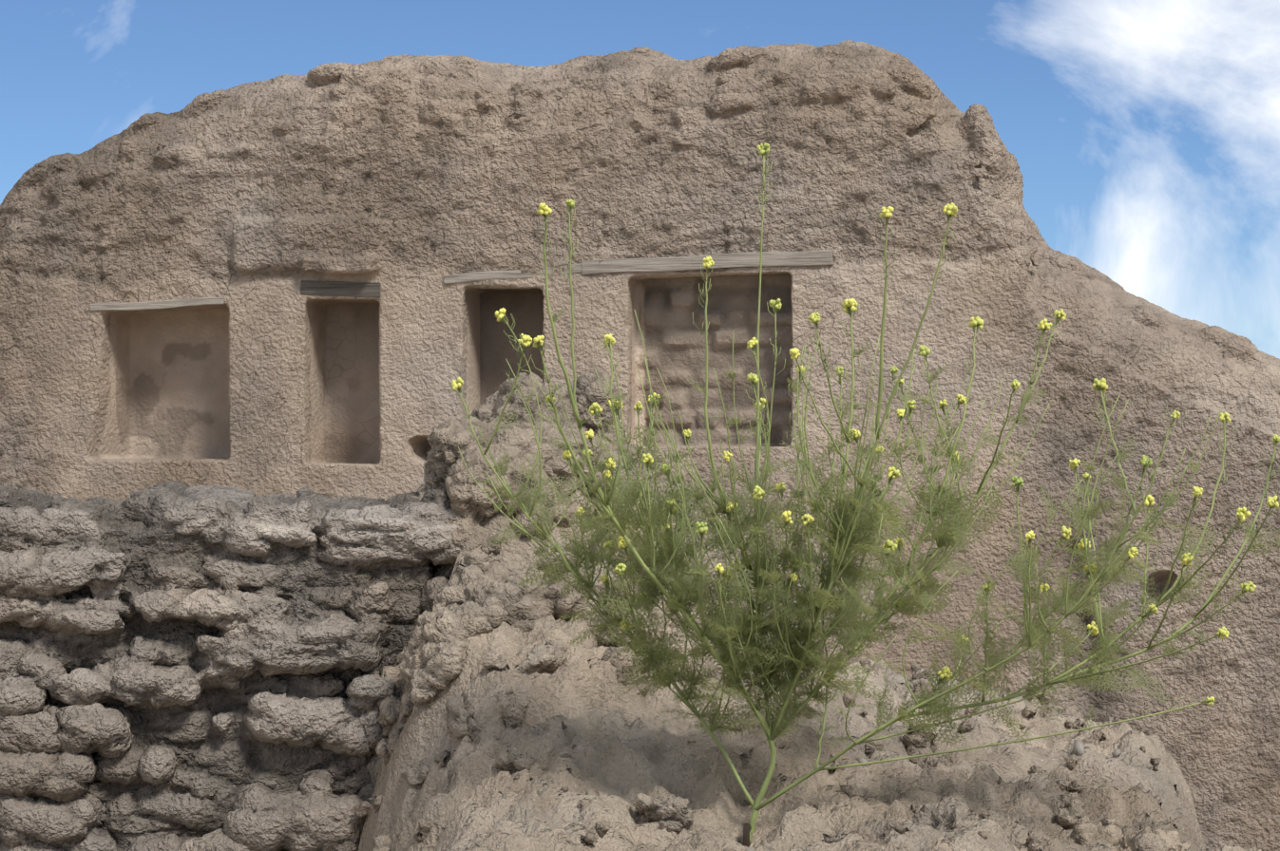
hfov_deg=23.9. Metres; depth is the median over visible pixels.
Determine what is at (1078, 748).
mound stones
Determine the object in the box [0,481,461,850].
stone wall
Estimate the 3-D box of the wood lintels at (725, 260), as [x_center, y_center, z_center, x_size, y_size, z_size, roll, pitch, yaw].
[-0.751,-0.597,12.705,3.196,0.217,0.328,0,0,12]
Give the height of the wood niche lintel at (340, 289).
0.077 m
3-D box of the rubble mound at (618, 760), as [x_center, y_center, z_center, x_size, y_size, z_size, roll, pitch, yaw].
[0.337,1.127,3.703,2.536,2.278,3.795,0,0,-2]
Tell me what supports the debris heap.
on the rubble mound at (618, 760)
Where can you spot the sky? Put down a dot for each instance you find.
(1143, 136)
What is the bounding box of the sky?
[0,0,1279,359]
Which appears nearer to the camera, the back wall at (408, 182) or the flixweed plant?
the flixweed plant
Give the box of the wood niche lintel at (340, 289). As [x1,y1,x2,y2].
[300,280,381,297]
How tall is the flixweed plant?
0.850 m
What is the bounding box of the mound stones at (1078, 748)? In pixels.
[745,668,1120,850]
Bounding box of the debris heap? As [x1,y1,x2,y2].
[354,369,1261,850]
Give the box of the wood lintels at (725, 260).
[89,250,833,311]
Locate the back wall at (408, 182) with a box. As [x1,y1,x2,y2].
[0,39,1279,850]
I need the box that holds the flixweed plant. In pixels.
[449,142,1279,847]
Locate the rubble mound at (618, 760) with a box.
[357,482,1209,850]

